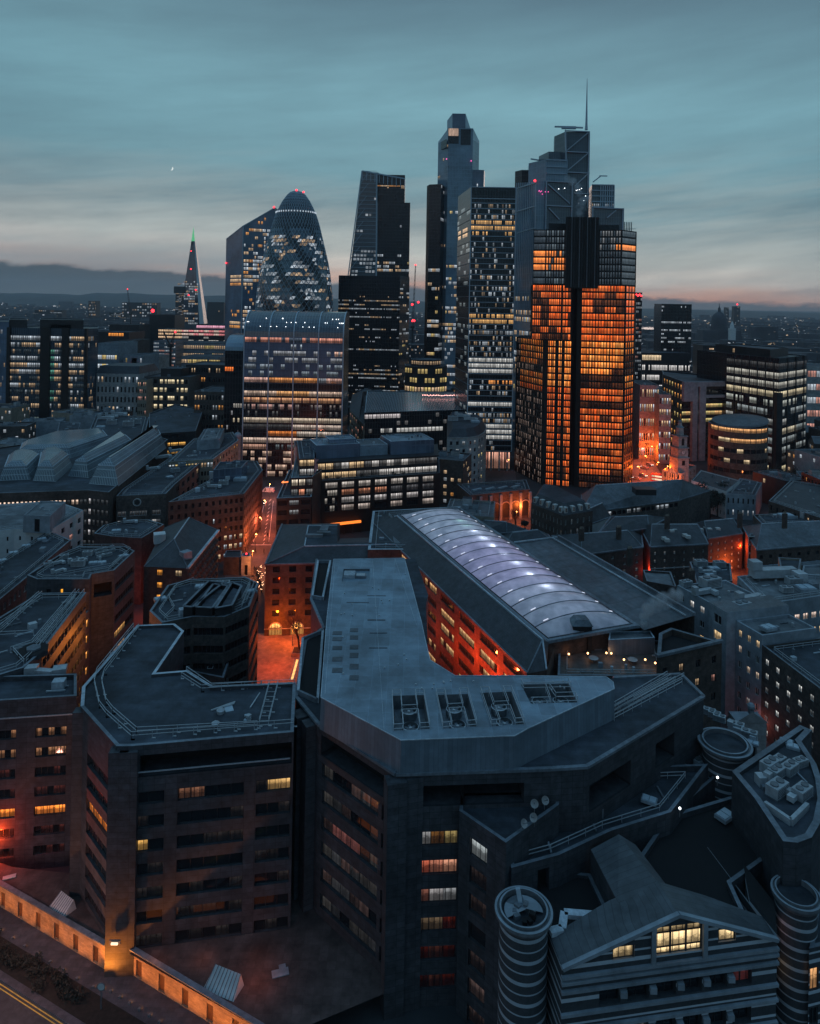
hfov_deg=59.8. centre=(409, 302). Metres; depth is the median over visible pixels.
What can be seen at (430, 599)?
window
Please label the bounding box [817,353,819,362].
building
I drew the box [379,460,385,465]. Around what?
window
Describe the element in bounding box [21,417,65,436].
city block
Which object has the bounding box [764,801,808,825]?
roof kerb
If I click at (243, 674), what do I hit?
window
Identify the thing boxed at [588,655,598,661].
round table
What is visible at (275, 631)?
window
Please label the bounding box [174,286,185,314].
hospital tower
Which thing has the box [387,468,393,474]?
window
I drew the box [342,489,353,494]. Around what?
window
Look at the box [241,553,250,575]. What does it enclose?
gatehouse
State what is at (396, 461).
window
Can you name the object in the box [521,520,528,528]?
tree
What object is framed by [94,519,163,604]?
flat roofed block
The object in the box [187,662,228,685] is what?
link block
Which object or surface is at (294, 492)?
window
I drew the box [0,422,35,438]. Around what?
city block
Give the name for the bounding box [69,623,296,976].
office block
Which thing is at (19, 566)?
terrace wing
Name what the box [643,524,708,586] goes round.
brick warehouse
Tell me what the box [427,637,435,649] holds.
window
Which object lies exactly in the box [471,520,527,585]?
slate roofed block
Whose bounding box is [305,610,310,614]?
window
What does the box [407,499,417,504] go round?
window
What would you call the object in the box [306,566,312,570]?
window
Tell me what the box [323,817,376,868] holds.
window
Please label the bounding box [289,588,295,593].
window
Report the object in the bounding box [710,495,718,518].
tree
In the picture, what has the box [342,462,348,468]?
window
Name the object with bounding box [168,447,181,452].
roof duct
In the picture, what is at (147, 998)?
pavement
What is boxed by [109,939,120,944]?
wall lamp
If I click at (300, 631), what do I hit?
window
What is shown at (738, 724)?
air handling unit
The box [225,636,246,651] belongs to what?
window
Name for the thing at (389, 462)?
window
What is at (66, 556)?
air handling unit
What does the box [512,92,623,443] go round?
braced tower
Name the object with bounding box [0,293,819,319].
hills
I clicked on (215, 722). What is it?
roof cowl
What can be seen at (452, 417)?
air handling unit
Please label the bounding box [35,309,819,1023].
ground
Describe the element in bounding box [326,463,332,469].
window
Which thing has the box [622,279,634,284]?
window
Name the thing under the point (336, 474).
window
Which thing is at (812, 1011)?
window
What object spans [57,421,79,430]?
block
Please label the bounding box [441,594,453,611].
window
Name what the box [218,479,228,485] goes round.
air handling unit
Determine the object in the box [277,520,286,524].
window
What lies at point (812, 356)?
building
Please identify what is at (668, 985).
window
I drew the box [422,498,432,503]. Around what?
window
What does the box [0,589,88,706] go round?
office wing
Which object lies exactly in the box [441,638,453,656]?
window
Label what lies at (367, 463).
window
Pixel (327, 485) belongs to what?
window
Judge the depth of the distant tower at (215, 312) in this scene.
2300.00 m
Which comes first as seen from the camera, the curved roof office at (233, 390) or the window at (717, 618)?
the window at (717, 618)
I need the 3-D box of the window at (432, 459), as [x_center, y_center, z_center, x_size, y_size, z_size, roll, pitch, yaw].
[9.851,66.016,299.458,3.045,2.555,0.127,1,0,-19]
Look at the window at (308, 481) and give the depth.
273.83 m
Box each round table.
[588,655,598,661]
[627,657,637,663]
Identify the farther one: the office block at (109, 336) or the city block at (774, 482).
the office block at (109, 336)
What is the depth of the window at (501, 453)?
398.32 m
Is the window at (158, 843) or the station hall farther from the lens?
the station hall
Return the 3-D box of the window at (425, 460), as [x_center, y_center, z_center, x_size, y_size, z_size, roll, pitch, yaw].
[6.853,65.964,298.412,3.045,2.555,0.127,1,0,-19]
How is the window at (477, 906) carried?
in the office block at (421, 780)
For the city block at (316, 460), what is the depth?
351.62 m
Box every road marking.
[0,984,61,1023]
[0,988,54,1023]
[253,503,272,543]
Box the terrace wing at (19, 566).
[0,532,70,616]
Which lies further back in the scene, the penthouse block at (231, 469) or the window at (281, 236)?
the window at (281, 236)
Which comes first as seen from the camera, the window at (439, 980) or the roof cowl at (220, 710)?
the window at (439, 980)
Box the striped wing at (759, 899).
[743,864,819,1023]
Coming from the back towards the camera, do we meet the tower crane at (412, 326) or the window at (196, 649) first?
the tower crane at (412, 326)
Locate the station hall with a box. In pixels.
[581,479,710,523]
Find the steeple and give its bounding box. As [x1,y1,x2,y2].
[728,321,735,339]
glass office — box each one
[0,318,97,417]
[697,344,806,471]
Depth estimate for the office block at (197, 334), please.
800.00 m
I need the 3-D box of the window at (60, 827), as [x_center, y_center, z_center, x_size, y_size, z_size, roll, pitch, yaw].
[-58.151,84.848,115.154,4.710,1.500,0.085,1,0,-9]
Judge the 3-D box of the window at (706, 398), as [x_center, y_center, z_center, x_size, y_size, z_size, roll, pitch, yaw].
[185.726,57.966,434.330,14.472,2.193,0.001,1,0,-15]
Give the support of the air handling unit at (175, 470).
on the clock building at (150, 494)
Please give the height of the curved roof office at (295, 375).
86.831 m
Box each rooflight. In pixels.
[49,890,75,916]
[204,964,243,1001]
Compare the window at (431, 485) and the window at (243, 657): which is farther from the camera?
the window at (431, 485)
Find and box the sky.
[0,0,819,311]
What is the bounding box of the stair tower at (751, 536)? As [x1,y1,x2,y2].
[748,533,754,574]
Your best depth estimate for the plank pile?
107.44 m
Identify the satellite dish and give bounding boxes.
[521,818,527,828]
[530,813,536,826]
[531,799,538,812]
[542,796,548,809]
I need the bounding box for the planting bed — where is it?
[0,936,145,1023]
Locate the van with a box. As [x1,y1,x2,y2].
[262,487,274,492]
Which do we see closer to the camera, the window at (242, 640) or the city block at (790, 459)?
the window at (242, 640)
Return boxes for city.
[0,301,819,351]
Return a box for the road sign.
[97,982,104,1008]
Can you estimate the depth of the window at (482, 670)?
151.52 m
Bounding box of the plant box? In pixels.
[608,631,654,655]
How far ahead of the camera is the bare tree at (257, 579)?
224.43 m
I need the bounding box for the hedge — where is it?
[0,926,84,1005]
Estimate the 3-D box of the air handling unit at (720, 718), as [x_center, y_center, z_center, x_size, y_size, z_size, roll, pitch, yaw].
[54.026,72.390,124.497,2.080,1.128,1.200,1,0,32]
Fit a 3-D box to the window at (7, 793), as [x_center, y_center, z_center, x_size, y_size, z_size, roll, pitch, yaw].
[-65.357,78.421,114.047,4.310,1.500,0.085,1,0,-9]
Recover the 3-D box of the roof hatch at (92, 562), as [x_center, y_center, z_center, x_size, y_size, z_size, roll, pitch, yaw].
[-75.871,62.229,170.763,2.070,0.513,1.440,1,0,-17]
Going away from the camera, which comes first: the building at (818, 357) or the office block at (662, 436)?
the office block at (662, 436)
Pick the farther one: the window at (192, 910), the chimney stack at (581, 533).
the chimney stack at (581, 533)
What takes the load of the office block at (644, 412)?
on the ground
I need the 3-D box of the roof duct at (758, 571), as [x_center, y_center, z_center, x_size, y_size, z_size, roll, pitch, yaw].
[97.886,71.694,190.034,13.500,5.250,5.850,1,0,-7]
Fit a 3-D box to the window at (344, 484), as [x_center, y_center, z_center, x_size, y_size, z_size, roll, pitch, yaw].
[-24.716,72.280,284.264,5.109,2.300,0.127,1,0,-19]
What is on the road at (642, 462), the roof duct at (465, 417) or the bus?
the bus
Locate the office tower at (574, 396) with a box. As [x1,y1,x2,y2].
[514,217,636,487]
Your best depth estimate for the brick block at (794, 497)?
285.20 m
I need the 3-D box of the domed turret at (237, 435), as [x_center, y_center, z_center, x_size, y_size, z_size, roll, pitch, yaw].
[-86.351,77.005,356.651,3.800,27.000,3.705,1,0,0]
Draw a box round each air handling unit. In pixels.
[43,561,53,567]
[59,553,68,559]
[70,558,85,567]
[82,550,92,556]
[122,420,134,426]
[130,418,141,423]
[170,467,179,472]
[178,462,185,466]
[217,580,229,584]
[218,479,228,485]
[448,415,457,420]
[679,579,692,587]
[693,559,707,566]
[693,753,702,763]
[698,574,721,588]
[703,706,715,715]
[708,709,720,718]
[712,560,726,567]
[712,712,725,723]
[727,718,744,728]
[732,599,751,604]
[741,727,757,740]
[759,754,779,772]
[764,776,788,801]
[767,763,785,777]
[774,753,786,763]
[779,585,793,593]
[781,758,799,778]
[784,575,803,584]
[791,780,813,803]
[792,755,808,769]
[799,510,815,519]
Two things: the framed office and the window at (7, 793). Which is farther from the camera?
the framed office
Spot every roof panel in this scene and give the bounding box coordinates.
[2,873,15,880]
[271,963,288,978]
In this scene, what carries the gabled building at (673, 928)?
on the ground
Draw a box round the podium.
[0,862,383,1023]
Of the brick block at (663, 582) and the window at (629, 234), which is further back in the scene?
the window at (629, 234)
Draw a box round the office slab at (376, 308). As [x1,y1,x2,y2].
[338,275,409,403]
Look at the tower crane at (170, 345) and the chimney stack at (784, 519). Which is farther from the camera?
the tower crane at (170, 345)
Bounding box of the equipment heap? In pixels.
[243,713,251,722]
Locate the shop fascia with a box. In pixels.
[338,520,360,533]
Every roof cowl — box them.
[212,720,218,727]
[216,707,224,714]
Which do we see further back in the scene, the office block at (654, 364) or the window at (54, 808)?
the office block at (654, 364)
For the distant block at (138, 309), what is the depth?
2600.00 m
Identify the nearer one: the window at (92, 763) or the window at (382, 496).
the window at (92, 763)
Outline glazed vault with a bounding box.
[401,509,630,637]
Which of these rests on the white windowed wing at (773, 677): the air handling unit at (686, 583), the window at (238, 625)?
the air handling unit at (686, 583)
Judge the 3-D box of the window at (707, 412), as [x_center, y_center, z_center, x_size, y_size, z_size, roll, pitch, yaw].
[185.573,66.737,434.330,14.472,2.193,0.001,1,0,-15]
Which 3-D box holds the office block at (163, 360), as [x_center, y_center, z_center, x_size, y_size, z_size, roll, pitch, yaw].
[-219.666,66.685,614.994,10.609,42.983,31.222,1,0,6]
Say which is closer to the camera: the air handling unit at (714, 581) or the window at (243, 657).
the window at (243, 657)
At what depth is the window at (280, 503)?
267.75 m
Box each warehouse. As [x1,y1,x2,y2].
[264,523,399,635]
[368,506,723,727]
[551,530,643,581]
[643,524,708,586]
[691,518,742,570]
[742,521,819,573]
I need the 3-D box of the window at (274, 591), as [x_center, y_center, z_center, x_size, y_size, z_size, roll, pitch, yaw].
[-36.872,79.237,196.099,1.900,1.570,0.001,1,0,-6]
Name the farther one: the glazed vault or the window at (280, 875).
the glazed vault
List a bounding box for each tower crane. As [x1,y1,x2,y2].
[127,289,132,323]
[163,331,175,366]
[411,264,415,342]
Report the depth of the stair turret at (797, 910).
83.97 m
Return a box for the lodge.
[223,550,241,574]
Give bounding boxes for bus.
[651,473,661,480]
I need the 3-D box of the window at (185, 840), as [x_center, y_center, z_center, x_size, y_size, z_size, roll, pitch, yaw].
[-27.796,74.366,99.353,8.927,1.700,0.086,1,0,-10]
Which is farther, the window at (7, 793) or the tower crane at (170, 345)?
the tower crane at (170, 345)
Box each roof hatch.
[88,561,97,564]
[95,425,105,428]
[97,560,106,564]
[111,528,120,532]
[154,595,166,601]
[194,583,204,589]
[233,476,247,481]
[641,793,657,806]
[707,566,720,570]
[714,807,731,824]
[747,738,759,747]
[758,623,777,632]
[776,513,795,518]
[786,742,799,751]
[794,584,817,592]
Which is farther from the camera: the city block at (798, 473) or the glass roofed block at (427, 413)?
the glass roofed block at (427, 413)
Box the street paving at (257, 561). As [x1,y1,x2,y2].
[225,480,282,580]
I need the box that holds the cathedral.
[697,303,740,342]
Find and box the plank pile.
[211,701,235,711]
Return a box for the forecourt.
[485,456,515,481]
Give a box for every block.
[0,402,29,421]
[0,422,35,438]
[0,437,28,444]
[0,501,82,558]
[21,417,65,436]
[26,544,134,678]
[35,310,66,317]
[51,407,96,421]
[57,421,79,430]
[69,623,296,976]
[70,411,102,428]
[88,301,99,316]
[90,414,148,439]
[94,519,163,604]
[95,407,132,415]
[96,363,158,415]
[98,330,144,342]
[98,341,137,368]
[109,312,124,317]
[109,324,150,352]
[119,339,148,352]
[122,302,160,317]
[123,353,158,368]
[137,378,152,416]
[144,366,200,411]
[149,309,184,352]
[149,404,201,458]
[149,576,258,684]
[158,328,224,340]
[159,354,169,372]
[168,432,238,484]
[186,361,224,388]
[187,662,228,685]
[194,386,223,431]
[196,324,224,328]
[197,428,223,450]
[213,461,246,481]
[291,558,707,1023]
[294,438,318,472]
[347,403,350,425]
[349,391,366,438]
[356,388,382,394]
[364,391,462,450]
[404,358,446,390]
[408,343,423,363]
[438,450,471,504]
[447,411,486,482]
[447,496,494,570]
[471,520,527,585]
[502,529,549,601]
[531,484,592,536]
[599,515,664,536]
[633,380,658,459]
[641,351,689,385]
[643,570,675,600]
[654,304,691,372]
[654,389,670,463]
[689,562,731,582]
[693,343,714,373]
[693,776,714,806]
[731,725,819,900]
[737,574,819,637]
[753,469,800,503]
[753,514,812,523]
[768,480,819,520]
[787,448,819,471]
[794,449,819,471]
[796,471,805,475]
[801,469,819,484]
[802,564,819,573]
[805,425,810,448]
[806,363,819,426]
[808,426,819,439]
[808,436,819,448]
[814,418,819,426]
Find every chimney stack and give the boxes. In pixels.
[578,526,583,541]
[616,525,621,539]
[627,546,632,565]
[664,514,669,529]
[688,568,694,582]
[737,511,742,527]
[782,512,787,528]
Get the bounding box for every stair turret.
[495,885,552,1023]
[697,727,752,800]
[770,875,819,1023]
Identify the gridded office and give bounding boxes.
[309,433,439,533]
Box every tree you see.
[249,566,262,591]
[282,610,302,648]
[510,510,518,524]
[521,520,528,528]
[710,490,725,516]
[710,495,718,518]
[718,481,730,487]
[771,465,783,470]
[788,465,798,474]
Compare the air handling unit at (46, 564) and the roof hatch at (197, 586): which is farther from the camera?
the air handling unit at (46, 564)
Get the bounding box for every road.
[0,981,66,1023]
[632,459,660,481]
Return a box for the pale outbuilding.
[778,557,800,569]
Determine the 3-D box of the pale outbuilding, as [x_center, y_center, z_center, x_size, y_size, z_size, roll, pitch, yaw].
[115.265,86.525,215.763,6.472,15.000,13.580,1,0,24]
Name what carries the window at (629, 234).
in the office tower at (574, 396)
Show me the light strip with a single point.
(294, 670)
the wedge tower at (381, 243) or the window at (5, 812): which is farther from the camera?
the wedge tower at (381, 243)
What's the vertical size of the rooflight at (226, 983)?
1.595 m
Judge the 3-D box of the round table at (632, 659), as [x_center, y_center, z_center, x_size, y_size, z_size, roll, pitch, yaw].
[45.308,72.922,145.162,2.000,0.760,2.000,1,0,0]
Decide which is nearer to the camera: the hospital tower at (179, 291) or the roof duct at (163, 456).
the roof duct at (163, 456)
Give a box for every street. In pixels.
[246,547,270,555]
[251,480,274,546]
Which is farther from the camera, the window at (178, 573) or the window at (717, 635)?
the window at (178, 573)
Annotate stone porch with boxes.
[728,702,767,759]
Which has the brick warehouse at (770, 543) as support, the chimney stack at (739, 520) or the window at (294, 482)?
the chimney stack at (739, 520)
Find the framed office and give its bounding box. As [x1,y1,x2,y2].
[662,370,724,460]
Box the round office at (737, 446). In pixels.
[707,414,768,480]
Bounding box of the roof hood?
[570,615,592,652]
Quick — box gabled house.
[590,503,609,531]
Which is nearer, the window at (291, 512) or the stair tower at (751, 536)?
the stair tower at (751, 536)
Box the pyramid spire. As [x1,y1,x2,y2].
[178,227,207,327]
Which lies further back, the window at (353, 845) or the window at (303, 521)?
the window at (303, 521)
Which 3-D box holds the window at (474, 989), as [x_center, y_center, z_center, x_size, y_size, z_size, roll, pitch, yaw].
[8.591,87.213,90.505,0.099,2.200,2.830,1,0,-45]
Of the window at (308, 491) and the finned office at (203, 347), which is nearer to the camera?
the window at (308, 491)
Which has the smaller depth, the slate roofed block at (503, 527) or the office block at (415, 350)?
the slate roofed block at (503, 527)
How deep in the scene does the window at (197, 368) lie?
500.34 m
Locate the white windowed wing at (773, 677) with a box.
[677,580,819,772]
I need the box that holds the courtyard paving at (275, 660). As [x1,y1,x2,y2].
[257,633,305,707]
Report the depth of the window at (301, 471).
276.11 m
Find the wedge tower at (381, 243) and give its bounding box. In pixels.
[348,170,409,276]
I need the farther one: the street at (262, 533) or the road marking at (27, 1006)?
the street at (262, 533)
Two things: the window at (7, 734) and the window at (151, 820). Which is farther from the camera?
the window at (7, 734)
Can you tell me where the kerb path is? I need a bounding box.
[0,970,84,1023]
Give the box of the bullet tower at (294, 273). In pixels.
[255,189,332,311]
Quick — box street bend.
[487,460,511,477]
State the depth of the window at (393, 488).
291.14 m
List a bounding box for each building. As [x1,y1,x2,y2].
[116,451,199,526]
[143,517,219,624]
[168,460,262,561]
[409,329,418,338]
[413,334,423,342]
[537,796,779,1023]
[719,339,735,343]
[760,341,777,344]
[778,342,794,346]
[788,352,816,360]
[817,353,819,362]
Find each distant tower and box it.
[207,302,224,323]
[724,307,728,326]
[732,304,739,326]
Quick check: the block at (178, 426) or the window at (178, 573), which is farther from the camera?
the block at (178, 426)
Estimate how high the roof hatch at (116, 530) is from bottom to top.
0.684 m
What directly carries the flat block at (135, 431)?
on the ground
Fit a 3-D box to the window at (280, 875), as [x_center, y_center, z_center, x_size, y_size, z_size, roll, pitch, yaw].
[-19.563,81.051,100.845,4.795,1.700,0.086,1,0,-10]
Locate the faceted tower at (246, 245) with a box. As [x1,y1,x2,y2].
[224,206,277,340]
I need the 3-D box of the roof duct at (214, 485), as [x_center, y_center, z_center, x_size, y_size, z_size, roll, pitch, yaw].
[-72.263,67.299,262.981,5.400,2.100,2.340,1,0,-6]
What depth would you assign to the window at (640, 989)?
79.44 m
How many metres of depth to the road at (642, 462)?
401.56 m
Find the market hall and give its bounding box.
[0,425,167,545]
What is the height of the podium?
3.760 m
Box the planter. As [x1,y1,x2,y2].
[291,647,300,656]
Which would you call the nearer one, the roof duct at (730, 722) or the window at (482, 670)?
the roof duct at (730, 722)
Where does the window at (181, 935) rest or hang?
in the office block at (181, 823)
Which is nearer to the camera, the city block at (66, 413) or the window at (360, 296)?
the city block at (66, 413)
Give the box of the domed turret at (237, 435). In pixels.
[234,431,241,459]
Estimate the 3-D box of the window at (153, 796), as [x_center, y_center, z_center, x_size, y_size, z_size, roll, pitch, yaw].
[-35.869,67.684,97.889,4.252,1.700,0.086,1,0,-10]
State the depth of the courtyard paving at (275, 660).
183.67 m
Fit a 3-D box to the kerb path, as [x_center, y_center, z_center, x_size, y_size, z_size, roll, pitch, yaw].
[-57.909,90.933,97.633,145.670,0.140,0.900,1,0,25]
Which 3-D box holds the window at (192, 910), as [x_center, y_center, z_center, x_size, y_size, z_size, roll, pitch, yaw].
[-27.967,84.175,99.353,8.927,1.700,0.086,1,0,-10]
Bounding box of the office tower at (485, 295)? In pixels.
[454,186,516,470]
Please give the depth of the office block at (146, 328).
850.00 m
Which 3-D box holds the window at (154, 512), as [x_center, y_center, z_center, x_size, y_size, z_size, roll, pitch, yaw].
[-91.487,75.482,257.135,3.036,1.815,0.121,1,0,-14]
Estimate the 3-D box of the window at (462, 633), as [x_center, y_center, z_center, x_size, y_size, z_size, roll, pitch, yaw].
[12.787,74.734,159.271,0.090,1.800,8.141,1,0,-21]
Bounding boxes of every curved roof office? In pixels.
[224,333,243,453]
[241,310,348,476]
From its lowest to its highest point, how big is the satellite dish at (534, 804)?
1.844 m
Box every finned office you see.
[153,339,187,365]
[181,354,224,366]
[184,340,226,355]
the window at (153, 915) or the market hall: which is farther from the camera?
the market hall
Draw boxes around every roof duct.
[47,559,65,564]
[50,568,66,574]
[67,557,87,564]
[97,413,114,419]
[111,410,126,415]
[123,518,137,523]
[145,465,159,470]
[154,454,171,459]
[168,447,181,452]
[207,482,221,487]
[209,471,229,479]
[455,412,470,417]
[463,415,477,419]
[691,585,718,595]
[698,567,716,573]
[727,719,755,740]
[734,590,765,598]
[747,559,807,581]
[763,769,797,803]
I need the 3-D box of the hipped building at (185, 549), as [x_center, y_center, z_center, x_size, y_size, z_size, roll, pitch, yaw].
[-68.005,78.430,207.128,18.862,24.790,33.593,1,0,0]
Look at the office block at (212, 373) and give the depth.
500.00 m
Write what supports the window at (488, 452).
in the office tower at (485, 295)
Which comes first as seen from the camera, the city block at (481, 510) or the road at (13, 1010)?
the road at (13, 1010)
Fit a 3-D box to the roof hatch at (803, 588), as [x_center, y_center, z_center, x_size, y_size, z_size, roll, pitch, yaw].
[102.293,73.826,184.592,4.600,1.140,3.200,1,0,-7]
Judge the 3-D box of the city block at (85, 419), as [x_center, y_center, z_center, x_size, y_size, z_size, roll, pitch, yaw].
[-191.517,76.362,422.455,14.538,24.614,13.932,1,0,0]
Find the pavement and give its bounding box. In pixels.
[0,907,209,1023]
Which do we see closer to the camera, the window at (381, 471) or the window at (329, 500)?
the window at (329, 500)
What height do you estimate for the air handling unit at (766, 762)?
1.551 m
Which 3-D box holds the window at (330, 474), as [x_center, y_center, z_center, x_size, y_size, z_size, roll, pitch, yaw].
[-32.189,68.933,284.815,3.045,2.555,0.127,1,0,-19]
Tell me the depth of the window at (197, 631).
146.46 m
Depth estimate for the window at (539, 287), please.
360.82 m
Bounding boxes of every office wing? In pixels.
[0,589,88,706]
[0,673,76,868]
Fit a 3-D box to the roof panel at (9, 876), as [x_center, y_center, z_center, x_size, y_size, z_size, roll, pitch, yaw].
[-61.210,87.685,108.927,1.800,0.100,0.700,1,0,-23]
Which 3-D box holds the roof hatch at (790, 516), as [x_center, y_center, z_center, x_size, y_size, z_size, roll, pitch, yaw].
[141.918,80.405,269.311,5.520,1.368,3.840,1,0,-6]
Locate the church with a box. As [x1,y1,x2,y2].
[662,420,695,482]
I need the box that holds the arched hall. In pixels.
[457,480,531,520]
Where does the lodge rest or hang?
on the street paving at (257, 561)
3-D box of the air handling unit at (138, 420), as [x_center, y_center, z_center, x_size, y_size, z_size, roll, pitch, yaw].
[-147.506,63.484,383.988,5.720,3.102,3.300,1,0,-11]
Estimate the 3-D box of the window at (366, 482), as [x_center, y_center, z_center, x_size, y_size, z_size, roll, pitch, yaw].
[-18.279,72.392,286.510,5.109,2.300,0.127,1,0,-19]
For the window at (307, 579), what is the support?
in the arcaded warehouse at (296, 551)
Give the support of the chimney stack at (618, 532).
on the brick warehouse at (608, 547)
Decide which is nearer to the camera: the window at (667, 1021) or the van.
the window at (667, 1021)
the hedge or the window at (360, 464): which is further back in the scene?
the window at (360, 464)
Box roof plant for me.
[24,663,67,674]
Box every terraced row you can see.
[691,470,739,518]
[726,478,761,519]
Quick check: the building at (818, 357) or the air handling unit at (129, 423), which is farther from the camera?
the building at (818, 357)
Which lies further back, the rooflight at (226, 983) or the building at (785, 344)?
the building at (785, 344)
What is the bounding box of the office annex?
[276,439,321,534]
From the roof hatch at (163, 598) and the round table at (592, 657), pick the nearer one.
the round table at (592, 657)
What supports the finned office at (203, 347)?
on the ground
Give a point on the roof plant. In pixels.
(32, 669)
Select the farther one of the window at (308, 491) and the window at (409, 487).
the window at (409, 487)
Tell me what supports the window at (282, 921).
in the office block at (181, 823)
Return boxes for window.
[0,330,96,417]
[0,499,86,543]
[0,730,15,738]
[0,749,15,758]
[0,769,14,777]
[0,789,14,797]
[0,809,14,817]
[0,828,13,836]
[0,848,13,856]
[34,824,64,833]
[34,843,63,853]
[35,765,65,775]
[35,785,64,794]
[35,804,64,814]
[36,726,65,736]
[36,746,65,755]
[61,608,83,663]
[87,891,104,924]
[88,825,106,854]
[88,846,105,878]
[88,869,105,902]
[89,778,106,808]
[89,802,106,832]
[90,757,107,785]
[114,613,131,637]
[115,568,131,589]
[115,583,131,604]
[115,598,131,620]
[118,511,125,516]
[130,510,146,515]
[136,909,161,922]
[136,933,161,946]
[137,862,162,874]
[137,885,162,898]
[138,814,163,826]
[138,838,163,850]
[139,790,163,802]
[152,510,160,514]
[154,343,174,365]
[158,330,224,340]
[170,498,242,540]
[175,923,241,940]
[176,571,181,575]
[176,876,241,893]
[176,899,241,917]
[177,806,243,822]
[177,829,242,846]
[177,852,242,869]
[178,782,243,798]
[183,281,197,299]
[184,628,190,636]
[184,646,189,654]
[193,646,222,652]
[193,663,222,668]
[194,628,222,634]
[197,368,214,371]
[201,471,208,483]
[225,618,247,634]
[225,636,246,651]
[225,653,246,667]
[229,670,246,684]
[243,337,341,475]
[246,218,269,316]
[253,916,287,930]
[254,870,288,883]
[254,893,287,907]
[255,801,289,814]
[255,824,289,837]
[255,847,288,860]
[256,235,332,311]
[256,778,289,790]
[269,623,281,634]
[272,589,278,593]
[272,600,278,604]
[272,611,278,615]
[273,567,279,571]
[273,578,279,582]
[277,510,286,514]
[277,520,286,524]
[278,501,286,505]
[289,500,298,504]
[289,510,298,514]
[289,519,297,523]
[289,566,295,571]
[289,577,295,582]
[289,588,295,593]
[289,599,295,603]
[291,480,297,485]
[291,489,297,495]
[291,623,302,633]
[299,469,305,474]
[299,479,304,485]
[299,489,304,494]
[300,460,306,465]
[301,500,309,504]
[301,509,309,513]
[301,519,309,523]
[305,577,311,581]
[305,588,310,592]
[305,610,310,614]
[306,479,312,484]
[306,489,312,494]
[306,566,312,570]
[307,460,313,465]
[307,469,313,474]
[318,464,325,469]
[322,869,375,924]
[322,895,375,953]
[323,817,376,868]
[323,843,376,897]
[324,765,377,813]
[324,791,377,841]
[325,482,337,488]
[325,490,336,495]
[325,498,336,503]
[325,505,336,511]
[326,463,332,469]
[326,472,332,478]
[334,463,340,468]
[334,472,340,477]
[338,296,394,402]
[341,471,348,477]
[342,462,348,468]
[342,481,353,487]
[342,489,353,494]
[342,497,353,502]
[342,504,353,509]
[349,462,355,467]
[349,471,355,476]
[351,198,375,275]
[357,461,363,467]
[357,470,363,476]
[358,495,369,501]
[358,503,369,508]
[359,480,370,485]
[359,488,369,493]
[364,461,370,466]
[364,470,370,475]
[372,460,378,466]
[372,469,378,475]
[375,479,386,484]
[375,487,386,492]
[375,494,386,499]
[375,502,385,507]
[377,185,408,271]
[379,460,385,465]
[379,469,385,474]
[387,460,393,465]
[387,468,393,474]
[391,478,402,483]
[391,485,402,491]
[391,493,401,498]
[391,500,401,506]
[394,459,400,465]
[394,468,400,473]
[401,468,407,473]
[402,459,407,464]
[407,477,417,482]
[407,484,417,489]
[407,492,417,497]
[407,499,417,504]
[409,458,415,464]
[409,467,414,472]
[412,361,439,364]
[416,458,422,463]
[416,467,422,472]
[420,945,454,958]
[420,974,454,987]
[421,888,455,901]
[421,916,455,929]
[422,483,433,488]
[422,490,433,496]
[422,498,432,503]
[422,831,456,844]
[422,859,456,872]
[423,457,429,463]
[423,466,429,471]
[423,476,433,481]
[425,578,436,593]
[427,184,477,383]
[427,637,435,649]
[428,595,435,607]
[428,609,435,622]
[428,623,435,636]
[430,457,436,462]
[430,466,436,471]
[440,651,452,671]
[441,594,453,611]
[441,608,453,626]
[441,623,453,642]
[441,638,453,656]
[448,128,458,135]
[456,204,514,449]
[459,628,473,647]
[459,642,473,664]
[459,658,473,674]
[460,612,473,631]
[468,1006,483,1023]
[469,950,484,976]
[469,977,484,1004]
[470,922,485,947]
[471,839,486,863]
[471,866,486,891]
[471,894,485,919]
[480,648,496,672]
[480,665,488,674]
[481,633,496,654]
[488,452,492,467]
[494,452,497,467]
[500,452,503,468]
[504,655,523,674]
[505,452,509,468]
[516,231,632,486]
[533,271,544,276]
[533,278,544,282]
[534,231,545,235]
[534,237,544,241]
[534,244,544,248]
[534,251,544,255]
[534,258,544,262]
[534,265,544,269]
[599,988,617,1000]
[612,945,633,958]
[622,238,635,243]
[622,245,635,250]
[622,252,634,257]
[622,259,634,264]
[622,266,634,271]
[622,272,634,277]
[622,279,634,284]
[623,231,635,237]
[627,984,646,996]
[656,923,701,953]
[656,1018,672,1023]
[657,980,673,992]
[682,404,689,407]
[683,1014,698,1023]
[684,977,698,988]
[706,389,721,392]
[706,398,721,399]
[706,403,721,406]
[706,411,721,413]
[708,1011,722,1022]
[709,973,723,984]
[714,613,720,624]
[714,629,720,638]
[718,930,734,940]
[726,348,806,462]
[733,970,748,980]
[733,1007,747,1018]
[803,613,807,619]
[807,1007,816,1023]
[808,967,817,989]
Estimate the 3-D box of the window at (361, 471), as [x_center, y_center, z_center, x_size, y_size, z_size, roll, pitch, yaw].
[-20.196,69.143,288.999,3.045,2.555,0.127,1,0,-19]
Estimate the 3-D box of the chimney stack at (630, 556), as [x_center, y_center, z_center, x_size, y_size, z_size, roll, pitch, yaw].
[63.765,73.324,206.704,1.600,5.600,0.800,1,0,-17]
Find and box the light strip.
[289,660,299,678]
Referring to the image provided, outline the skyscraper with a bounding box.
[424,113,484,387]
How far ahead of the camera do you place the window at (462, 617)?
159.57 m
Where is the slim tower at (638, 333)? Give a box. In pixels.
[634,292,641,379]
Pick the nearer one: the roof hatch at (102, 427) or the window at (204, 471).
the window at (204, 471)
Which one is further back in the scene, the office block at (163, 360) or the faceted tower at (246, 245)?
the faceted tower at (246, 245)

